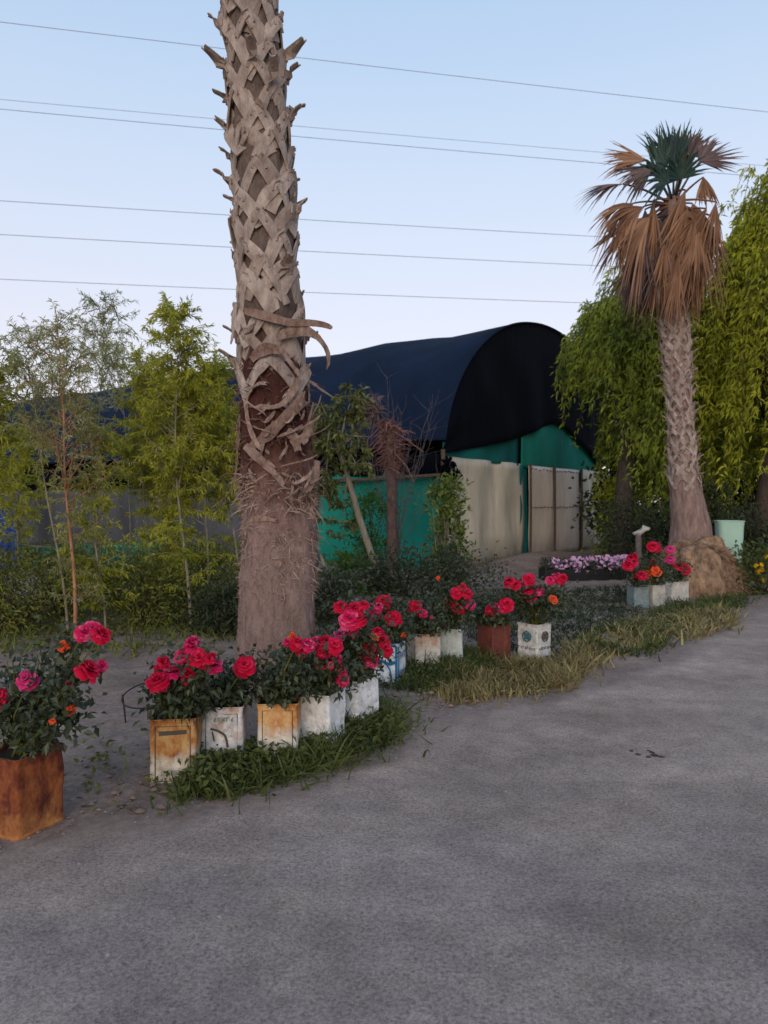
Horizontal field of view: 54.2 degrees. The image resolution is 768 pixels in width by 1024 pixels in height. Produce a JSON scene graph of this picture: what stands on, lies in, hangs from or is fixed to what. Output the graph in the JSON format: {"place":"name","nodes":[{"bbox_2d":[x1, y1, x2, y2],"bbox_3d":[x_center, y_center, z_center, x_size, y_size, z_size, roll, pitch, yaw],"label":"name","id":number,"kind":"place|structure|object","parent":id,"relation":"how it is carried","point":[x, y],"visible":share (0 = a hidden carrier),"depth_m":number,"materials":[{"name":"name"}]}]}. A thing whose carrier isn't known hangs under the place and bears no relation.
{"place":"outdoors","nodes":[
{"label":"outdoors","id":0,"kind":"place"},
{"bbox_2d":[1,279,582,302],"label":"power line","id":1,"kind":"object","parent":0,"point":[304,292],"visible":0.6,"depth_m":29.35,"materials":[{"name":"grey metal"}]},
{"bbox_2d":[0,200,612,237],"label":"power line","id":2,"kind":"object","parent":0,"point":[298,219],"visible":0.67,"depth_m":29.38,"materials":[{"name":"grey metal"}]},
{"bbox_2d":[0,234,612,266],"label":"power line","id":3,"kind":"object","parent":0,"point":[298,250],"visible":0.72,"depth_m":29.47,"materials":[{"name":"grey metal"}]},
{"bbox_2d":[1,109,757,176],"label":"power line","id":4,"kind":"object","parent":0,"point":[333,139],"visible":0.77,"depth_m":29.59,"materials":[{"name":"grey metal"}]},
{"bbox_2d":[0,99,765,165],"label":"power line","id":5,"kind":"object","parent":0,"point":[326,128],"visible":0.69,"depth_m":29.53,"materials":[{"name":"grey metal"}]},
{"bbox_2d":[0,607,767,1023],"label":"road","id":6,"kind":"structure","parent":0,"point":[372,883],"depth_m":2.96,"materials":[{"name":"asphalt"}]},
{"bbox_2d":[629,749,664,757],"bbox_3d":[1.569,1.442,4.479,0.183,0.027,0.142,0,1,0],"label":"dead twig debris","id":7,"kind":"object","parent":6,"relation":"on","point":[653,754],"visible":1,"depth_m":4.44,"materials":[{"name":"brown wood"}]},
{"bbox_2d":[0,504,767,849],"bbox_3d":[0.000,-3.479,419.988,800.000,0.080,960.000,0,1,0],"label":"ground","id":8,"kind":"structure","parent":0,"point":[120,678],"depth_m":5.73,"materials":[{"name":"soil"}]},
{"bbox_2d":[0,499,16,571],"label":"blue tarp","id":9,"kind":"object","parent":8,"relation":"on","point":[9,531],"visible":0.2,"depth_m":16.10,"materials":[{"name":"blue plastic"}]},
{"bbox_2d":[0,343,47,591],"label":"sapling","id":10,"kind":"object","parent":8,"relation":"on","point":[6,439],"visible":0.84,"depth_m":8.50,"materials":[{"name":"green plant"}]},
{"bbox_2d":[0,740,63,841],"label":"oil tin","id":11,"kind":"object","parent":8,"relation":"on","point":[31,799],"visible":0.79,"depth_m":3.39,"materials":[{"name":"metal"}]},
{"bbox_2d":[0,598,110,764],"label":"rose bush","id":12,"kind":"object","parent":11,"relation":"in","point":[38,701],"visible":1,"depth_m":3.34,"materials":[{"name":"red plant"}]},
{"bbox_2d":[0,419,67,592],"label":"sapling","id":13,"kind":"object","parent":8,"relation":"on","point":[16,514],"visible":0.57,"depth_m":11.55,"materials":[{"name":"green plant"}]},
{"bbox_2d":[0,313,89,631],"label":"sapling","id":14,"kind":"object","parent":8,"relation":"on","point":[17,360],"visible":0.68,"depth_m":8.38,"materials":[{"name":"green plant"}]},
{"bbox_2d":[0,517,118,638],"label":"bush","id":15,"kind":"object","parent":8,"relation":"on","point":[13,616],"visible":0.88,"depth_m":8.67,"materials":[{"name":"green plant"}]},
{"bbox_2d":[0,522,130,619],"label":"bush","id":16,"kind":"object","parent":8,"relation":"on","point":[56,610],"visible":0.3,"depth_m":9.79,"materials":[{"name":"green plant"}]},
{"bbox_2d":[4,298,143,637],"bbox_3d":[-3.533,-0.441,8.278,1.357,3.690,1.521,0,1,31],"label":"sapling","id":17,"kind":"object","parent":8,"relation":"on","point":[64,361],"visible":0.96,"depth_m":8.20,"materials":[{"name":"green plant"}]},
{"bbox_2d":[33,287,142,615],"bbox_3d":[-3.833,-0.805,9.727,1.338,4.384,1.190,0,1,-22],"label":"sapling","id":18,"kind":"object","parent":8,"relation":"on","point":[108,344],"visible":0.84,"depth_m":9.82,"materials":[{"name":"green plant"}]},
{"bbox_2d":[16,542,159,568],"bbox_3d":[-6.813,1.013,17.312,3.202,0.607,0.138,0,1,-11],"label":"net fence","id":19,"kind":"object","parent":8,"relation":"on","point":[120,547],"visible":0.12,"depth_m":17.35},
{"bbox_2d":[45,405,139,627],"bbox_3d":[-3.282,0.105,8.588,1.058,2.589,0.821,0,1,0],"label":"sapling","id":20,"kind":"object","parent":8,"relation":"on","point":[83,523],"visible":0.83,"depth_m":8.53,"materials":[{"name":"green plant"}]},
{"bbox_2d":[17,531,181,611],"bbox_3d":[-4.166,0.716,11.025,2.199,1.449,2.198,0,1,-35],"label":"bush","id":21,"kind":"object","parent":8,"relation":"on","point":[120,565],"visible":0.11,"depth_m":11.08,"materials":[{"name":"green plant"}]},
{"bbox_2d":[92,340,140,586],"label":"sapling","id":22,"kind":"object","parent":8,"relation":"on","point":[120,386],"visible":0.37,"depth_m":11.63,"materials":[{"name":"green plant"}]},
{"bbox_2d":[0,593,235,658],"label":"ground cover","id":23,"kind":"object","parent":8,"relation":"on","point":[137,645],"visible":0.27,"depth_m":8.26,"materials":[{"name":"green plant"}]},
{"bbox_2d":[72,727,183,815],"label":"leaf litter","id":24,"kind":"object","parent":8,"relation":"on","point":[97,785],"visible":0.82,"depth_m":4.20,"materials":[{"name":"brown plant"}]},
{"bbox_2d":[33,541,223,632],"bbox_3d":[-2.846,0.916,9.004,1.905,1.106,1.745,0,1,25],"label":"bush","id":25,"kind":"object","parent":8,"relation":"on","point":[149,610],"visible":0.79,"depth_m":8.92,"materials":[{"name":"green plant"}]},
{"bbox_2d":[92,342,179,589],"bbox_3d":[-3.212,-0.454,9.827,1.168,3.676,1.139,0,1,-24],"label":"sapling","id":26,"kind":"object","parent":8,"relation":"on","point":[138,382],"visible":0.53,"depth_m":9.79,"materials":[{"name":"green plant"}]},
{"bbox_2d":[121,683,152,722],"bbox_3d":[-1.632,1.363,5.207,0.341,0.272,0.603,0,1,-11],"label":"wire hoop","id":27,"kind":"object","parent":8,"relation":"on","point":[122,700],"visible":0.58,"depth_m":5.09,"materials":[{"name":"black metal"}]},
{"bbox_2d":[113,365,202,585],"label":"sapling","id":28,"kind":"object","parent":8,"relation":"on","point":[150,500],"visible":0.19,"depth_m":10.12,"materials":[{"name":"green plant"}]},
{"bbox_2d":[112,292,221,628],"bbox_3d":[-2.497,-0.591,8.904,1.167,3.976,1.183,0,1,35],"label":"sapling","id":29,"kind":"object","parent":8,"relation":"on","point":[156,412],"visible":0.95,"depth_m":8.81,"materials":[{"name":"green plant"}]},
{"bbox_2d":[149,707,201,783],"bbox_3d":[-1.131,1.277,4.089,0.254,0.369,0.255,0,1,-7],"label":"oil tin","id":30,"kind":"object","parent":8,"relation":"on","point":[171,742],"visible":0.62,"depth_m":3.97,"materials":[{"name":"metal"}]},
{"bbox_2d":[131,635,228,728],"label":"rose bush","id":31,"kind":"object","parent":30,"relation":"in","point":[178,686],"visible":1,"depth_m":3.90,"materials":[{"name":"green plant"}]},
{"bbox_2d":[111,527,240,621],"bbox_3d":[-2.362,0.824,9.872,2.225,1.306,1.502,0,1,20],"label":"bush","id":32,"kind":"object","parent":8,"relation":"on","point":[202,563],"visible":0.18,"depth_m":9.73,"materials":[{"name":"green plant"}]},
{"bbox_2d":[120,517,241,595],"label":"bush","id":33,"kind":"object","parent":8,"relation":"on","point":[145,547],"visible":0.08,"depth_m":12.29,"materials":[{"name":"green plant"}]},
{"bbox_2d":[146,354,240,599],"bbox_3d":[-2.256,-0.253,9.296,1.413,3.290,1.257,0,1,0],"label":"sapling","id":34,"kind":"object","parent":8,"relation":"on","point":[217,409],"visible":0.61,"depth_m":9.17,"materials":[{"name":"green plant"}]},
{"bbox_2d":[159,559,238,640],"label":"bush","id":35,"kind":"object","parent":8,"relation":"on","point":[220,615],"visible":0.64,"depth_m":8.40,"materials":[{"name":"green plant"}]},
{"bbox_2d":[191,336,241,586],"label":"sapling","id":36,"kind":"object","parent":8,"relation":"on","point":[214,376],"visible":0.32,"depth_m":9.86,"materials":[{"name":"green plant"}]},
{"bbox_2d":[201,703,246,756],"bbox_3d":[-0.921,1.277,4.334,0.249,0.364,0.250,0,1,-4],"label":"oil tin","id":37,"kind":"object","parent":8,"relation":"on","point":[224,727],"visible":0.46,"depth_m":4.22,"materials":[{"name":"white metal"}]},
{"bbox_2d":[190,646,273,712],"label":"rose bush","id":38,"kind":"object","parent":37,"relation":"in","point":[234,687],"visible":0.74,"depth_m":4.24,"materials":[{"name":"red plant"}]},
{"bbox_2d":[0,665,529,852],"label":"soil clods","id":39,"kind":"object","parent":8,"relation":"on","point":[154,789],"visible":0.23,"depth_m":3.92,"materials":[{"name":"grey soil"}]},
{"bbox_2d":[201,0,332,689],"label":"palm tree","id":40,"kind":"object","parent":8,"relation":"on","point":[279,471],"visible":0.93,"depth_m":5.95,"materials":[{"name":"palm bark"},{"name":"dry leaf-base fibre"}]},
{"bbox_2d":[256,696,300,759],"bbox_3d":[-0.612,1.276,4.404,0.244,0.364,0.244,0,1,-2],"label":"oil tin","id":41,"kind":"object","parent":8,"relation":"on","point":[277,723],"visible":0.55,"depth_m":4.29,"materials":[{"name":"metal"}]},
{"bbox_2d":[239,632,326,710],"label":"rose bush","id":42,"kind":"object","parent":41,"relation":"in","point":[279,688],"visible":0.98,"depth_m":4.27,"materials":[{"name":"green plant"}]},
{"bbox_2d":[144,684,449,815],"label":"green weeds","id":43,"kind":"object","parent":8,"relation":"on","point":[221,776],"visible":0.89,"depth_m":4.14,"materials":[{"name":"green plant"}]},
{"bbox_2d":[0,322,611,569],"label":"shade house","id":44,"kind":"structure","parent":8,"relation":"on","point":[501,440],"depth_m":19.64,"materials":[{"name":"black fabric"}]},
{"bbox_2d":[301,687,345,742],"bbox_3d":[-0.387,1.274,4.612,0.239,0.364,0.239,0,1,24],"label":"oil tin","id":45,"kind":"object","parent":8,"relation":"on","point":[326,710],"visible":0.41,"depth_m":4.51,"materials":[{"name":"metal"}]},
{"bbox_2d":[287,627,367,703],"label":"rose bush","id":46,"kind":"object","parent":45,"relation":"in","point":[332,661],"visible":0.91,"depth_m":4.43,"materials":[{"name":"green plant"}]},
{"bbox_2d":[320,554,330,588],"bbox_3d":[-0.852,0.999,11.213,0.226,0.749,0.060,0,1,0],"label":"wooden stake","id":47,"kind":"object","parent":8,"relation":"on","point":[322,560],"visible":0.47,"depth_m":11.19,"materials":[{"name":"brown wood"}]},
{"bbox_2d":[314,549,377,624],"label":"bush","id":48,"kind":"object","parent":8,"relation":"on","point":[338,585],"visible":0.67,"depth_m":9.43,"materials":[{"name":"green plant"}]},
{"bbox_2d":[310,383,384,591],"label":"leaning tree","id":49,"kind":"object","parent":8,"relation":"on","point":[352,415],"visible":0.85,"depth_m":12.54,"materials":[{"name":"green plant"}]},
{"bbox_2d":[317,545,388,595],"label":"fern","id":50,"kind":"object","parent":8,"relation":"on","point":[348,556],"visible":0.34,"depth_m":12.20,"materials":[{"name":"green plant"}]},
{"bbox_2d":[338,675,378,724],"bbox_3d":[-0.192,1.269,4.970,0.239,0.364,0.240,1,1,38],"label":"oil tin","id":51,"kind":"object","parent":8,"relation":"on","point":[365,697],"visible":0.27,"depth_m":4.87,"materials":[{"name":"metal"}]},
{"bbox_2d":[322,590,400,683],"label":"rose bush","id":52,"kind":"object","parent":51,"relation":"in","point":[354,618],"visible":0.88,"depth_m":4.79,"materials":[{"name":"red plant"}]},
{"bbox_2d":[327,479,404,574],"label":"fern bush","id":53,"kind":"object","parent":8,"relation":"on","point":[369,500],"visible":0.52,"depth_m":14.82,"materials":[{"name":"green plant"}]},
{"bbox_2d":[351,392,422,579],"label":"dead palm","id":54,"kind":"object","parent":8,"relation":"on","point":[389,430],"visible":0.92,"depth_m":14.52,"materials":[{"name":"brown plant"}]},
{"bbox_2d":[373,638,405,683],"bbox_3d":[0.037,1.252,6.264,0.245,0.369,0.245,0,1,18],"label":"oil tin","id":55,"kind":"object","parent":8,"relation":"on","point":[395,667],"visible":0.4,"depth_m":6.15,"materials":[{"name":"metal"}]},
{"bbox_2d":[363,588,421,647],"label":"rose bush","id":56,"kind":"object","parent":55,"relation":"in","point":[388,611],"visible":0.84,"depth_m":6.12,"materials":[{"name":"green plant"}]},
{"bbox_2d":[342,367,462,566],"bbox_3d":[0.006,-0.919,16.042,2.609,4.469,2.858,-1,1,-40],"label":"bare shrub","id":57,"kind":"object","parent":8,"relation":"on","point":[399,521],"visible":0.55,"depth_m":15.86,"materials":[{"name":"brown plant"}]},
{"bbox_2d":[335,537,477,600],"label":"bush","id":58,"kind":"object","parent":8,"relation":"on","point":[393,587],"visible":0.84,"depth_m":11.84,"materials":[{"name":"green plant"}]},
{"bbox_2d":[378,664,445,695],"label":"green weeds","id":59,"kind":"object","parent":8,"relation":"on","point":[385,684],"visible":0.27,"depth_m":5.99,"materials":[{"name":"green plant"}]},
{"bbox_2d":[407,631,440,666],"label":"oil tin","id":60,"kind":"object","parent":8,"relation":"on","point":[431,646],"visible":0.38,"depth_m":6.59,"materials":[{"name":"metal"}]},
{"bbox_2d":[399,586,455,637],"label":"rose bush","id":61,"kind":"object","parent":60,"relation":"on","point":[427,620],"visible":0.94,"depth_m":6.57,"materials":[{"name":"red plant"}]},
{"bbox_2d":[315,587,557,660],"bbox_3d":[0.837,1.319,9.763,3.809,0.231,5.909,0,1,0],"label":"ground cover","id":62,"kind":"object","parent":8,"relation":"on","point":[330,623],"visible":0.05,"depth_m":9.26,"materials":[{"name":"green plant"}]},
{"bbox_2d":[411,470,475,584],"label":"column shrub","id":63,"kind":"object","parent":8,"relation":"on","point":[447,506],"visible":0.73,"depth_m":13.49,"materials":[{"name":"green plant"}]},
{"bbox_2d":[373,635,517,700],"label":"green weeds","id":64,"kind":"object","parent":8,"relation":"on","point":[470,653],"visible":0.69,"depth_m":6.34,"materials":[{"name":"green plant"}]},
{"bbox_2d":[440,625,463,663],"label":"oil tin","id":65,"kind":"object","parent":8,"relation":"on","point":[451,643],"visible":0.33,"depth_m":6.83,"materials":[{"name":"metal"}]},
{"bbox_2d":[423,572,481,632],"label":"rose bush","id":66,"kind":"object","parent":65,"relation":"in","point":[454,594],"visible":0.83,"depth_m":6.77,"materials":[{"name":"red plant"}]},
{"bbox_2d":[392,536,514,595],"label":"bush","id":67,"kind":"object","parent":8,"relation":"on","point":[458,572],"visible":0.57,"depth_m":12.27,"materials":[{"name":"green plant"}]},
{"bbox_2d":[477,622,510,660],"bbox_3d":[1.049,1.244,7.158,0.244,0.364,0.244,0,1,-32],"label":"oil tin","id":68,"kind":"object","parent":8,"relation":"on","point":[487,634],"visible":0.59,"depth_m":7.07,"materials":[{"name":"metal"}]},
{"bbox_2d":[468,588,520,629],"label":"rose bush","id":69,"kind":"object","parent":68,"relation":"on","point":[498,612],"visible":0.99,"depth_m":6.98,"materials":[{"name":"red plant"}]},
{"bbox_2d":[415,646,603,709],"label":"dry grass","id":70,"kind":"structure","parent":8,"relation":"on","point":[559,672],"depth_m":6.15,"materials":[{"name":"yellow plant"}]},
{"bbox_2d":[474,551,588,572],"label":"dirt path","id":71,"kind":"structure","parent":8,"relation":"on","point":[526,561],"depth_m":17.56,"materials":[{"name":"soil"}]},
{"bbox_2d":[517,621,550,660],"bbox_3d":[1.432,1.239,7.152,0.252,0.374,0.252,-1,1,-44],"label":"oil tin","id":72,"kind":"object","parent":8,"relation":"on","point":[533,639],"visible":0.73,"depth_m":7.07,"materials":[{"name":"metal"}]},
{"bbox_2d":[498,572,577,625],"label":"rose bush","id":73,"kind":"object","parent":72,"relation":"in","point":[530,596],"visible":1,"depth_m":6.97,"materials":[{"name":"red plant"}]},
{"bbox_2d":[468,582,668,657],"bbox_3d":[2.430,1.343,10.187,2.476,0.192,7.157,0,1,29],"label":"ground cover","id":74,"kind":"object","parent":8,"relation":"on","point":[613,608],"visible":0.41,"depth_m":10.02,"materials":[{"name":"green plant"}]},
{"bbox_2d":[539,568,630,580],"bbox_3d":[3.908,1.228,14.595,1.720,0.260,0.430,0,1,-4],"label":"planter trough","id":75,"kind":"object","parent":8,"relation":"on","point":[600,575],"visible":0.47,"depth_m":14.39,"materials":[{"name":"black plastic"}]},
{"bbox_2d":[538,556,624,574],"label":"petunia leaves","id":76,"kind":"object","parent":75,"relation":"in","point":[593,563],"visible":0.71,"depth_m":14.46,"materials":[{"name":"green plant"}]},
{"bbox_2d":[546,554,627,571],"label":"lilac petunias","id":77,"kind":"object","parent":75,"relation":"in","point":[611,558],"visible":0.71,"depth_m":14.48,"materials":[{"name":"purple plant"}]},
{"bbox_2d":[578,467,649,558],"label":"bush","id":78,"kind":"object","parent":8,"relation":"on","point":[600,494],"visible":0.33,"depth_m":18.15,"materials":[{"name":"green plant"}]},
{"bbox_2d":[568,423,669,555],"bbox_3d":[7.228,-0.687,21.537,3.493,4.351,3.157,0,1,-28],"label":"thicket bush","id":79,"kind":"object","parent":8,"relation":"on","point":[591,521],"visible":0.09,"depth_m":21.44,"materials":[{"name":"green plant"}]},
{"bbox_2d":[583,487,668,567],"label":"hedge bush","id":80,"kind":"object","parent":8,"relation":"on","point":[650,522],"visible":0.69,"depth_m":15.57,"materials":[{"name":"green plant"}]},
{"bbox_2d":[627,585,648,607],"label":"oil tin","id":81,"kind":"object","parent":8,"relation":"on","point":[639,595],"visible":0.85,"depth_m":10.69,"materials":[{"name":"metal"}]},
{"bbox_2d":[621,552,660,586],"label":"rose bush","id":82,"kind":"object","parent":81,"relation":"in","point":[637,575],"visible":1,"depth_m":10.62,"materials":[{"name":"red plant"}]},
{"bbox_2d":[635,534,641,583],"bbox_3d":[4.411,0.862,13.011,0.112,0.970,0.110,0,1,0],"label":"garden post","id":83,"kind":"object","parent":8,"relation":"on","point":[638,546],"visible":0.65,"depth_m":12.96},
{"bbox_2d":[632,525,649,535],"bbox_3d":[4.464,0.333,13.012,0.308,0.215,0.187,0,1,0],"label":"white rag","id":84,"kind":"object","parent":83,"relation":"on","point":[642,530],"visible":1,"depth_m":12.95,"materials":[{"name":"white fabric"}]},
{"bbox_2d":[551,261,743,558],"bbox_3d":[6.002,-2.245,17.066,4.241,7.138,3.973,0,1,0],"label":"weeping tree","id":85,"kind":"object","parent":8,"relation":"on","point":[617,361],"visible":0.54,"depth_m":16.16,"materials":[{"name":"green plant"}]},
{"bbox_2d":[546,601,752,671],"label":"dry grass","id":86,"kind":"structure","parent":8,"relation":"on","point":[726,617],"depth_m":8.43,"materials":[{"name":"yellow plant"}]},
{"bbox_2d":[643,584,664,606],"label":"oil tin","id":87,"kind":"object","parent":8,"relation":"on","point":[656,593],"visible":0.63,"depth_m":10.77,"materials":[{"name":"metal"}]},
{"bbox_2d":[638,537,680,586],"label":"rose bush","id":88,"kind":"object","parent":87,"relation":"in","point":[662,575],"visible":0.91,"depth_m":10.71,"materials":[{"name":"red plant"}]},
{"bbox_2d":[555,589,767,661],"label":"green weeds","id":89,"kind":"object","parent":8,"relation":"on","point":[732,600],"visible":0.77,"depth_m":9.00,"materials":[{"name":"green plant"}]},
{"bbox_2d":[576,118,755,598],"bbox_3d":[4.733,-2.684,12.504,2.746,8.416,2.428,-1,1,-39],"label":"palm tree","id":90,"kind":"object","parent":8,"relation":"on","point":[664,254],"visible":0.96,"depth_m":12.48,"materials":[{"name":"brown plant"}]},
{"bbox_2d":[663,580,688,600],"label":"oil tin","id":91,"kind":"object","parent":8,"relation":"on","point":[677,589],"visible":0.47,"depth_m":11.45,"materials":[{"name":"metal"}]},
{"bbox_2d":[658,545,698,581],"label":"rose bush","id":92,"kind":"object","parent":91,"relation":"on","point":[684,569],"visible":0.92,"depth_m":11.38,"materials":[{"name":"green plant"}]},
{"bbox_2d":[588,379,767,543],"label":"weeping tree","id":93,"kind":"object","parent":8,"relation":"on","point":[745,457],"visible":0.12,"depth_m":18.73,"materials":[{"name":"green plant"}]},
{"bbox_2d":[646,472,762,554],"bbox_3d":[7.019,0.166,16.297,3.179,2.585,1.934,0,1,-7],"label":"hedge bush","id":94,"kind":"object","parent":8,"relation":"on","point":[727,491],"visible":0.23,"depth_m":15.98,"materials":[{"name":"green plant"}]},
{"bbox_2d":[664,158,767,572],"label":"weeping tree","id":95,"kind":"object","parent":8,"relation":"on","point":[734,346],"visible":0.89,"depth_m":15.17,"materials":[{"name":"green plant"}]},
{"bbox_2d":[714,520,744,562],"bbox_3d":[6.163,0.747,13.409,0.480,1.190,0.388,0,1,8],"label":"plastic bin","id":96,"kind":"object","parent":8,"relation":"on","point":[729,532],"visible":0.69,"depth_m":13.24,"materials":[{"name":"plastic"}]},
{"bbox_2d":[706,429,764,535],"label":"thicket bush","id":97,"kind":"object","parent":8,"relation":"on","point":[739,491],"visible":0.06,"depth_m":20.76,"materials":[{"name":"green plant"}]},
{"bbox_2d":[712,500,767,578],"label":"hedge bush","id":98,"kind":"object","parent":8,"relation":"on","point":[750,531],"visible":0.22,"depth_m":14.81,"materials":[{"name":"green plant"}]},
{"bbox_2d":[729,533,767,595],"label":"garden plant","id":99,"kind":"object","parent":8,"relation":"on","point":[747,560],"visible":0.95,"depth_m":12.10,"materials":[{"name":"green plant"}]},
{"bbox_2d":[741,451,761,517],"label":"thicket bush","id":100,"kind":"object","parent":8,"relation":"on","point":[756,478],"visible":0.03,"depth_m":19.83,"materials":[{"name":"green plant"}]},
{"bbox_2d":[742,404,767,501],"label":"weeping tree","id":101,"kind":"object","parent":8,"relation":"on","point":[757,451],"visible":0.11,"depth_m":18.58,"materials":[{"name":"green plant"}]},
{"bbox_2d":[0,0,767,501],"label":"sky","id":102,"kind":"structure","parent":0,"point":[707,52],"materials":[{"name":"blue"}]},
{"bbox_2d":[2,22,766,111],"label":"power line","id":103,"kind":"object","parent":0,"point":[385,67],"visible":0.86,"depth_m":29.84,"materials":[{"name":"grey metal"}]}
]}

